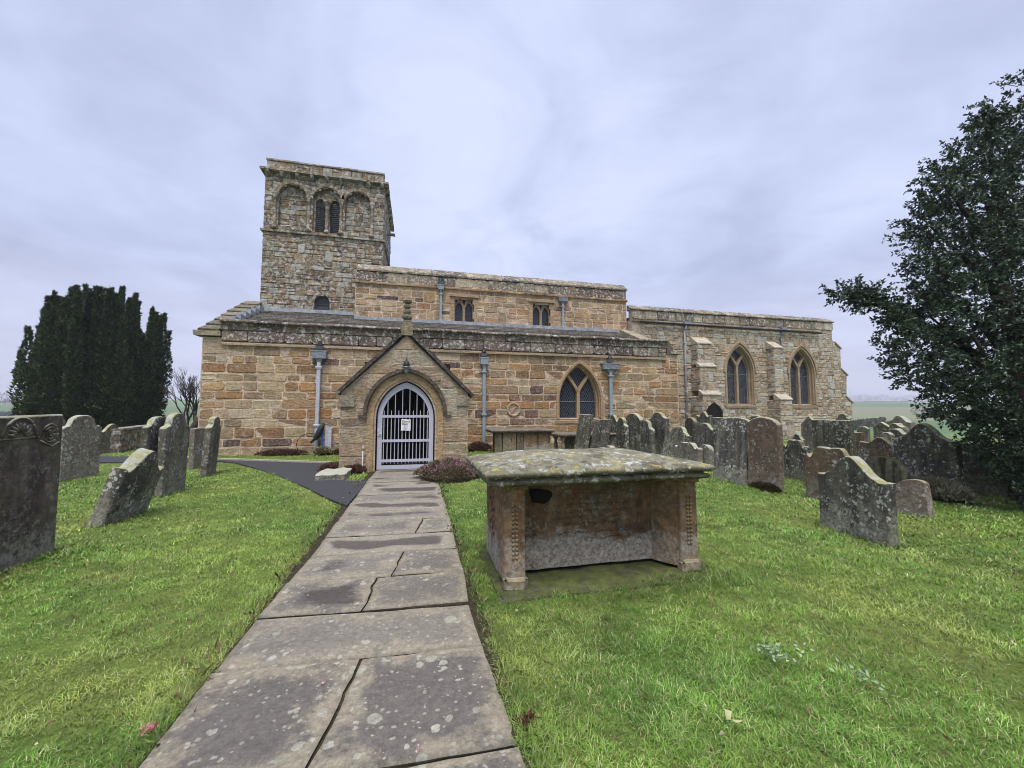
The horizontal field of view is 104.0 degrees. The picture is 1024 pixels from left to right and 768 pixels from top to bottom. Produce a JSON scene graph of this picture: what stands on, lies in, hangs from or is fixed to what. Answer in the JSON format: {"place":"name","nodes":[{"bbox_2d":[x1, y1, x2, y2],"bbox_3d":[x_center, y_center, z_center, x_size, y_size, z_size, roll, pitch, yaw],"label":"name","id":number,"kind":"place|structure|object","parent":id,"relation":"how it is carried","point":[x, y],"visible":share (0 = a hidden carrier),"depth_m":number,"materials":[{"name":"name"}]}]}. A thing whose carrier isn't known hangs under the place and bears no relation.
{"place":"outdoors","nodes":[
{"label":"outdoors","id":0,"kind":"place"},
{"bbox_2d":[99,456,366,506],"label":"tarmac path","id":1,"kind":"structure","parent":0,"point":[304,474],"depth_m":9.13,"materials":[{"name":"grey asphalt"}]},
{"bbox_2d":[139,469,524,767],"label":"path","id":2,"kind":"structure","parent":0,"point":[407,636],"depth_m":2.30,"materials":[{"name":"grey stone"}]},
{"bbox_2d":[0,399,1023,767],"bbox_3d":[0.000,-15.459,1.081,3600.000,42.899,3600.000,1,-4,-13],"label":"ground","id":3,"kind":"structure","parent":0,"point":[888,411],"depth_m":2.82,"materials":[{"name":"green plant"}]},
{"bbox_2d":[0,392,13,405],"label":"tree","id":4,"kind":"object","parent":3,"relation":"on","point":[1,397],"visible":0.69,"depth_m":329.33,"materials":[{"name":"grey plant"}]},
{"bbox_2d":[0,411,16,415],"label":"field hedge","id":5,"kind":"object","parent":3,"relation":"on","point":[2,413],"visible":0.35,"depth_m":204.24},
{"bbox_2d":[0,414,62,571],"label":"headstone","id":6,"kind":"object","parent":3,"relation":"on","point":[30,446],"visible":0.99,"depth_m":3.95,"materials":[{"name":"grey stone"}]},
{"bbox_2d":[58,415,101,480],"bbox_3d":[-9.780,1.529,9.036,0.128,1.661,1.003,1,-4,-9],"label":"headstone","id":7,"kind":"object","parent":3,"relation":"on","point":[80,445],"visible":0.79,"depth_m":8.98,"materials":[{"name":"grey stone"}]},
{"bbox_2d":[6,282,172,429],"bbox_3d":[-23.219,-1.551,22.668,6.450,9.658,6.553,1,-4,-13],"label":"yew tree","id":8,"kind":"object","parent":3,"relation":"on","point":[100,363],"visible":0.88,"depth_m":20.77,"materials":[{"name":"green plant"}]},
{"bbox_2d":[100,424,124,453],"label":"headstone","id":9,"kind":"object","parent":3,"relation":"on","point":[105,440],"visible":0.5,"depth_m":14.62,"materials":[{"name":"grey stone"}]},
{"bbox_2d":[86,448,163,527],"bbox_3d":[-5.483,1.534,5.740,0.201,1.216,0.847,16,-12,-11],"label":"headstone","id":10,"kind":"object","parent":3,"relation":"on","point":[130,484],"visible":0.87,"depth_m":5.59,"materials":[{"name":"grey stone"}]},
{"bbox_2d":[110,424,146,452],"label":"wall","id":11,"kind":"structure","parent":3,"relation":"on","point":[131,438],"depth_m":15.45,"materials":[{"name":"stone"}]},
{"bbox_2d":[140,720,158,735],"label":"flower petals","id":12,"kind":"object","parent":3,"relation":"on","point":[150,728],"visible":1,"depth_m":1.83,"materials":[{"name":"pink plant"}]},
{"bbox_2d":[139,416,164,494],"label":"headstone","id":13,"kind":"object","parent":3,"relation":"on","point":[149,434],"visible":0.32,"depth_m":7.12,"materials":[{"name":"grey stone"}]},
{"bbox_2d":[154,412,189,497],"bbox_3d":[-6.322,1.390,7.452,0.129,1.716,0.765,2,-4,-13],"label":"headstone","id":14,"kind":"object","parent":3,"relation":"on","point":[173,441],"visible":0.82,"depth_m":7.36,"materials":[{"name":"grey stone"}]},
{"bbox_2d":[159,367,199,425],"bbox_3d":[-16.021,1.019,19.733,2.070,3.754,1.980,0,-4,6],"label":"bare tree","id":15,"kind":"object","parent":3,"relation":"on","point":[191,392],"visible":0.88,"depth_m":19.35,"materials":[{"name":"brown plant"}]},
{"bbox_2d":[188,415,197,446],"bbox_3d":[-13.788,2.091,17.141,0.776,1.506,0.400,1,-4,-13],"label":"tree stump","id":16,"kind":"object","parent":3,"relation":"on","point":[194,424],"visible":0.41,"depth_m":17.11,"materials":[{"name":"brown wood"}]},
{"bbox_2d":[188,428,204,468],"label":"headstone","id":17,"kind":"object","parent":3,"relation":"on","point":[196,446],"visible":0.83,"depth_m":10.66,"materials":[{"name":"grey stone"}]},
{"bbox_2d":[199,416,220,476],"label":"headstone","id":18,"kind":"object","parent":3,"relation":"on","point":[210,447],"visible":0.88,"depth_m":9.43,"materials":[{"name":"grey stone"}]},
{"bbox_2d":[187,456,332,462],"bbox_3d":[-8.845,2.357,12.383,7.676,0.125,0.218,-1,-4,14],"label":"path edging","id":19,"kind":"object","parent":3,"relation":"on","point":[272,460],"visible":0.25,"depth_m":11.89,"materials":[{"name":"concrete"}]},
{"bbox_2d":[254,448,308,455],"bbox_3d":[-7.995,2.364,13.958,1.772,0.292,0.694,1,-4,-13],"label":"withered plant","id":20,"kind":"object","parent":3,"relation":"on","point":[283,451],"visible":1,"depth_m":13.78,"materials":[{"name":"brown plant"}]},
{"bbox_2d":[296,433,328,454],"bbox_3d":[-6.635,2.143,14.310,1.974,0.785,0.075,1,-4,-13],"label":"garden hose","id":21,"kind":"object","parent":3,"relation":"on","point":[305,434],"visible":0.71,"depth_m":14.17,"materials":[{"name":"black rubber"}]},
{"bbox_2d":[310,423,324,446],"bbox_3d":[-6.954,1.944,14.273,0.468,1.113,0.216,1,-4,-13],"label":"standpipe","id":22,"kind":"object","parent":3,"relation":"on","point":[319,432],"visible":0.93,"depth_m":14.25,"materials":[{"name":"blue plastic"}]},
{"bbox_2d":[312,445,332,455],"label":"grass tussock","id":23,"kind":"object","parent":3,"relation":"on","point":[322,450],"depth_m":13.91,"materials":[{"name":"green plant"}]},
{"bbox_2d":[317,461,338,471],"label":"withered plant","id":24,"kind":"object","parent":3,"relation":"on","point":[330,465],"visible":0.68,"depth_m":9.94,"materials":[{"name":"brown plant"}]},
{"bbox_2d":[325,425,331,448],"bbox_3d":[-6.650,1.995,14.487,0.220,1.000,0.120,1,-4,-13],"label":"marker board","id":25,"kind":"object","parent":3,"relation":"on","point":[328,436],"visible":0.64,"depth_m":14.44,"materials":[{"name":"grey paint"}]},
{"bbox_2d":[315,468,351,480],"bbox_3d":[-4.075,2.103,9.156,0.664,0.256,1.087,1,-4,-13],"label":"stone block","id":26,"kind":"object","parent":3,"relation":"on","point":[344,474],"depth_m":8.79,"materials":[{"name":"grey stone"}]},
{"bbox_2d":[329,448,338,454],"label":"withered plant","id":27,"kind":"object","parent":3,"relation":"on","point":[335,452],"visible":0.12,"depth_m":14.06,"materials":[{"name":"brown plant"}]},
{"bbox_2d":[137,470,535,767],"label":"soil","id":28,"kind":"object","parent":3,"relation":"on","point":[472,604],"depth_m":2.80,"materials":[{"name":"soil"}]},
{"bbox_2d":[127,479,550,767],"bbox_3d":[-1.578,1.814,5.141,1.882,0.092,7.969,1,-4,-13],"label":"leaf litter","id":29,"kind":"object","parent":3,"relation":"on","point":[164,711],"visible":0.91,"depth_m":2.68,"materials":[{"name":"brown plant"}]},
{"bbox_2d":[344,463,366,473],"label":"withered plant","id":30,"kind":"object","parent":3,"relation":"on","point":[357,468],"visible":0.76,"depth_m":9.77,"materials":[{"name":"brown plant"}]},
{"bbox_2d":[413,457,479,483],"bbox_3d":[-1.343,1.889,8.992,1.577,0.545,1.256,3,-5,-34],"label":"heather","id":31,"kind":"object","parent":3,"relation":"on","point":[447,470],"visible":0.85,"depth_m":8.61,"materials":[{"name":"pink plant"}]},
{"bbox_2d":[468,441,491,451],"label":"withered plant","id":32,"kind":"object","parent":3,"relation":"on","point":[477,446],"visible":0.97,"depth_m":15.28,"materials":[{"name":"brown plant"}]},
{"bbox_2d":[7,484,1016,766],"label":"lawn litter","id":33,"kind":"object","parent":3,"relation":"on","point":[517,610],"visible":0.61,"depth_m":2.37,"materials":[{"name":"brown plant"}]},
{"bbox_2d":[485,428,554,452],"bbox_3d":[0.284,2.151,15.236,2.410,0.943,1.290,1,-4,-13],"label":"chest tomb","id":34,"kind":"object","parent":3,"relation":"on","point":[513,439],"visible":0.8,"depth_m":14.72,"materials":[{"name":"stone"}]},
{"bbox_2d":[193,158,853,471],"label":"church","id":35,"kind":"structure","parent":3,"relation":"on","point":[350,336],"depth_m":17.87,"materials":[{"name":"stone"}]},
{"bbox_2d":[401,419,410,430],"bbox_3d":[-2.765,1.067,10.419,0.240,0.306,0.017,1,-4,-13],"label":"notice","id":36,"kind":"object","parent":35,"relation":"attached to","point":[405,424],"visible":1,"depth_m":10.42,"materials":[{"name":"white paper"}]},
{"bbox_2d":[450,293,478,321],"bbox_3d":[-2.329,-3.517,19.376,1.380,1.600,0.400,1,-4,-13],"label":"window","id":37,"kind":"structure","parent":35,"relation":"in","point":[461,310],"depth_m":19.40,"materials":[{"name":"stone"}]},
{"bbox_2d":[528,298,554,325],"bbox_3d":[1.463,-3.453,20.284,1.380,1.600,0.400,1,-4,-13],"label":"window","id":38,"kind":"structure","parent":35,"relation":"in","point":[542,315],"depth_m":20.30,"materials":[{"name":"stone"}]},
{"bbox_2d":[555,360,603,423],"bbox_3d":[2.857,0.327,17.206,2.220,2.708,0.410,1,-4,-13],"label":"window","id":39,"kind":"structure","parent":35,"relation":"in","point":[575,394],"depth_m":17.28,"materials":[{"name":"stone"}]},
{"bbox_2d":[723,341,756,407],"bbox_3d":[12.643,-0.517,22.393,2.150,3.695,0.470,1,-4,-13],"label":"window","id":40,"kind":"structure","parent":35,"relation":"in","point":[739,388],"depth_m":22.49,"materials":[{"name":"stone"}]},
{"bbox_2d":[787,344,817,407],"bbox_3d":[16.824,-0.447,23.395,2.150,3.695,0.470,1,-4,-13],"label":"window","id":41,"kind":"structure","parent":35,"relation":"in","point":[800,361],"depth_m":23.50,"materials":[{"name":"stone"}]},
{"bbox_2d":[517,708,535,730],"bbox_3d":[0.072,1.585,1.898,0.092,0.056,0.118,2,-5,-29],"label":"red weed","id":42,"kind":"object","parent":3,"relation":"on","point":[530,715],"visible":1,"depth_m":1.90,"materials":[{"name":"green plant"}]},
{"bbox_2d":[550,432,615,448],"bbox_3d":[2.654,2.184,14.789,2.290,0.812,1.059,1,-4,-13],"label":"chest tomb","id":43,"kind":"object","parent":3,"relation":"on","point":[567,440],"visible":0.48,"depth_m":14.56,"materials":[{"name":"grey stone"}]},
{"bbox_2d":[574,414,593,448],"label":"headstone","id":44,"kind":"object","parent":3,"relation":"on","point":[583,433],"visible":0.73,"depth_m":13.29,"materials":[{"name":"grey stone"}]},
{"bbox_2d":[466,448,715,602],"bbox_3d":[0.680,1.272,4.007,2.151,1.249,1.275,1,-4,-13],"label":"chest tomb","id":45,"kind":"object","parent":3,"relation":"on","point":[582,520],"visible":0.95,"depth_m":3.75,"materials":[{"name":"stone"}]},
{"bbox_2d":[590,419,612,447],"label":"headstone","id":46,"kind":"object","parent":3,"relation":"on","point":[601,433],"visible":0.75,"depth_m":13.39,"materials":[{"name":"grey stone"}]},
{"bbox_2d":[608,415,617,447],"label":"headstone","id":47,"kind":"object","parent":3,"relation":"on","point":[614,418],"visible":0.23,"depth_m":16.21,"materials":[{"name":"grey stone"}]},
{"bbox_2d":[616,417,628,448],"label":"headstone","id":48,"kind":"object","parent":3,"relation":"on","point":[622,434],"visible":0.51,"depth_m":12.73,"materials":[{"name":"grey stone"}]},
{"bbox_2d":[626,413,642,450],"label":"headstone","id":49,"kind":"object","parent":3,"relation":"on","point":[633,420],"visible":0.47,"depth_m":13.83,"materials":[{"name":"grey stone"}]},
{"bbox_2d":[641,420,655,453],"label":"headstone","id":50,"kind":"object","parent":3,"relation":"on","point":[647,437],"visible":0.74,"depth_m":13.13,"materials":[{"name":"grey stone"}]},
{"bbox_2d":[648,412,669,454],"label":"headstone","id":51,"kind":"object","parent":3,"relation":"on","point":[660,421],"visible":0.5,"depth_m":13.68,"materials":[{"name":"grey stone"}]},
{"bbox_2d":[661,426,692,456],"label":"headstone","id":52,"kind":"object","parent":3,"relation":"on","point":[676,435],"visible":0.56,"depth_m":11.97,"materials":[{"name":"grey stone"}]},
{"bbox_2d":[673,442,702,462],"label":"headstone","id":53,"kind":"object","parent":3,"relation":"on","point":[689,451],"visible":0.55,"depth_m":10.91,"materials":[{"name":"grey stone"}]},
{"bbox_2d":[685,417,697,442],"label":"headstone","id":54,"kind":"object","parent":3,"relation":"on","point":[691,423],"visible":0.46,"depth_m":14.63,"materials":[{"name":"grey stone"}]},
{"bbox_2d":[693,423,713,447],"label":"headstone","id":55,"kind":"object","parent":3,"relation":"on","point":[703,433],"visible":0.46,"depth_m":12.26,"materials":[{"name":"grey stone"}]},
{"bbox_2d":[696,411,712,427],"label":"headstone","id":56,"kind":"object","parent":3,"relation":"on","point":[704,417],"visible":0.3,"depth_m":16.11,"materials":[{"name":"grey stone"}]},
{"bbox_2d":[700,444,713,465],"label":"headstone","id":57,"kind":"object","parent":3,"relation":"on","point":[708,453],"visible":0.56,"depth_m":10.44,"materials":[{"name":"grey stone"}]},
{"bbox_2d":[713,417,726,457],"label":"headstone","id":58,"kind":"object","parent":3,"relation":"on","point":[716,421],"visible":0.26,"depth_m":11.65,"materials":[{"name":"grey stone"}]},
{"bbox_2d":[712,417,750,485],"bbox_3d":[4.745,1.524,8.602,0.164,1.623,0.909,10,-6,-13],"label":"headstone","id":59,"kind":"object","parent":3,"relation":"on","point":[731,458],"visible":0.79,"depth_m":8.54,"materials":[{"name":"grey stone"}]},
{"bbox_2d":[724,709,743,722],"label":"fallen leaf","id":60,"kind":"object","parent":3,"relation":"on","point":[728,714],"visible":1,"depth_m":1.91,"materials":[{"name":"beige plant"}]},
{"bbox_2d":[749,415,761,419],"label":"headstone","id":61,"kind":"object","parent":3,"relation":"on","point":[753,417],"visible":0.04,"depth_m":10.55,"materials":[{"name":"grey stone"}]},
{"bbox_2d":[747,417,783,493],"bbox_3d":[4.934,1.460,7.809,0.129,1.628,0.729,2,-4,-14],"label":"headstone","id":62,"kind":"object","parent":3,"relation":"on","point":[765,447],"visible":0.84,"depth_m":7.72,"materials":[{"name":"stone"}]},
{"bbox_2d":[748,480,782,492],"bbox_3d":[4.846,1.954,7.668,0.221,0.193,0.765,1,-4,-13],"label":"moss clump","id":63,"kind":"object","parent":3,"relation":"on","point":[765,485],"visible":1,"depth_m":7.60,"materials":[{"name":"brown plant"}]},
{"bbox_2d":[750,638,795,661],"bbox_3d":[1.573,1.608,2.423,0.218,0.053,0.206,1,-4,-13],"label":"lawn weed","id":64,"kind":"object","parent":3,"relation":"on","point":[772,654],"visible":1,"depth_m":2.42,"materials":[{"name":"green plant"}]},
{"bbox_2d":[783,440,809,481],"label":"headstone","id":65,"kind":"object","parent":3,"relation":"on","point":[795,452],"visible":0.68,"depth_m":8.88,"materials":[{"name":"grey stone"}]},
{"bbox_2d":[791,434,804,442],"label":"headstone","id":66,"kind":"object","parent":3,"relation":"on","point":[797,437],"visible":0.21,"depth_m":14.35,"materials":[{"name":"grey stone"}]},
{"bbox_2d":[785,642,814,656],"bbox_3d":[1.767,1.615,2.445,0.115,0.039,0.121,0,-4,-4],"label":"lawn weed","id":67,"kind":"object","parent":3,"relation":"on","point":[797,649],"visible":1,"depth_m":2.42,"materials":[{"name":"green plant"}]},
{"bbox_2d":[801,416,813,451],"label":"headstone","id":68,"kind":"object","parent":3,"relation":"on","point":[806,430],"visible":0.42,"depth_m":15.31,"materials":[{"name":"grey stone"}]},
{"bbox_2d":[804,446,849,499],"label":"headstone","id":69,"kind":"object","parent":3,"relation":"on","point":[820,459],"visible":0.43,"depth_m":6.96,"materials":[{"name":"stone"}]},
{"bbox_2d":[812,419,854,455],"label":"headstone","id":70,"kind":"object","parent":3,"relation":"on","point":[834,433],"visible":0.48,"depth_m":10.61,"materials":[{"name":"grey stone"}]},
{"bbox_2d":[836,413,850,419],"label":"headstone","id":71,"kind":"object","parent":3,"relation":"on","point":[843,416],"visible":0.2,"depth_m":16.22,"materials":[{"name":"grey stone"}]},
{"bbox_2d":[818,456,898,547],"bbox_3d":[4.290,1.490,5.001,0.152,1.178,0.889,1,-4,-8],"label":"headstone","id":72,"kind":"object","parent":3,"relation":"on","point":[857,496],"visible":0.81,"depth_m":4.89,"materials":[{"name":"grey stone"}]},
{"bbox_2d":[854,432,864,457],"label":"headstone","id":73,"kind":"object","parent":3,"relation":"on","point":[858,437],"visible":0.35,"depth_m":11.65,"materials":[{"name":"stone"}]},
{"bbox_2d":[829,657,890,690],"bbox_3d":[1.931,1.594,2.218,0.177,0.048,0.259,4,-5,-42],"label":"lawn weed","id":74,"kind":"object","parent":3,"relation":"on","point":[864,670],"visible":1,"depth_m":2.21,"materials":[{"name":"green plant"}]},
{"bbox_2d":[857,426,869,441],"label":"headstone","id":75,"kind":"object","parent":3,"relation":"on","point":[864,429],"visible":0.42,"depth_m":16.93,"materials":[{"name":"grey stone"}]},
{"bbox_2d":[858,394,871,400],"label":"tree","id":76,"kind":"object","parent":3,"relation":"on","point":[864,398],"visible":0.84,"depth_m":1084.78,"materials":[{"name":"grey plant"}]},
{"bbox_2d":[854,417,886,429],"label":"field hedge","id":77,"kind":"object","parent":3,"relation":"on","point":[870,422],"visible":0.77,"depth_m":129.98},
{"bbox_2d":[859,437,893,460],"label":"headstone","id":78,"kind":"object","parent":3,"relation":"on","point":[879,446],"visible":0.32,"depth_m":8.46,"materials":[{"name":"stone"}]},
{"bbox_2d":[873,422,889,438],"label":"headstone","id":79,"kind":"object","parent":3,"relation":"on","point":[880,428],"visible":0.33,"depth_m":14.10,"materials":[{"name":"grey stone"}]},
{"bbox_2d":[865,456,906,483],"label":"headstone","id":80,"kind":"object","parent":3,"relation":"on","point":[889,469],"visible":0.4,"depth_m":6.76,"materials":[{"name":"grey stone"}]},
{"bbox_2d":[880,432,894,442],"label":"headstone","id":81,"kind":"object","parent":3,"relation":"on","point":[888,436],"visible":0.28,"depth_m":11.24,"materials":[{"name":"grey stone"}]},
{"bbox_2d":[889,429,906,437],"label":"headstone","id":82,"kind":"object","parent":3,"relation":"on","point":[897,433],"visible":0.15,"depth_m":11.47,"materials":[{"name":"grey stone"}]},
{"bbox_2d":[889,424,908,432],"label":"headstone","id":83,"kind":"object","parent":3,"relation":"on","point":[899,426],"visible":0.18,"depth_m":13.63,"materials":[{"name":"grey stone"}]},
{"bbox_2d":[854,401,944,401],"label":"field hedge","id":84,"kind":"object","parent":3,"relation":"on","point":[896,401],"visible":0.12,"depth_m":670.31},
{"bbox_2d":[887,416,916,430],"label":"headstone","id":85,"kind":"object","parent":3,"relation":"on","point":[906,422],"visible":0.21,"depth_m":15.73,"materials":[{"name":"grey stone"}]},
{"bbox_2d":[896,479,935,518],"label":"headstone","id":86,"kind":"object","parent":3,"relation":"on","point":[914,497],"visible":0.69,"depth_m":5.85,"materials":[{"name":"stone"}]},
{"bbox_2d":[818,69,1023,509],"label":"holly tree","id":87,"kind":"object","parent":3,"relation":"on","point":[997,231],"visible":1,"depth_m":6.53,"materials":[{"name":"green plant"}]},
{"bbox_2d":[911,404,932,420],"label":"tree","id":88,"kind":"object","parent":3,"relation":"on","point":[915,413],"visible":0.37,"depth_m":170.84,"materials":[{"name":"grey plant"}]},
{"bbox_2d":[892,423,964,485],"bbox_3d":[7.516,1.473,7.252,0.163,1.526,0.967,1,-4,-13],"label":"headstone","id":89,"kind":"object","parent":3,"relation":"on","point":[920,449],"visible":0.61,"depth_m":7.17,"materials":[{"name":"grey stone"}]},
{"bbox_2d":[907,474,981,505],"bbox_3d":[7.262,1.789,6.966,0.679,0.462,1.338,1,-4,-13],"label":"grass tussock","id":90,"kind":"object","parent":3,"relation":"on","point":[946,490],"depth_m":6.60,"materials":[{"name":"green plant"}]},
{"bbox_2d":[962,443,1007,497],"bbox_3d":[8.627,1.660,7.320,0.209,1.155,0.725,1,-4,-13],"label":"headstone","id":91,"kind":"object","parent":3,"relation":"on","point":[973,476],"visible":0.28,"depth_m":7.29,"materials":[{"name":"grey stone"}]},
{"bbox_2d":[0,0,1023,401],"label":"sky","id":92,"kind":"structure","parent":0,"point":[737,156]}
]}

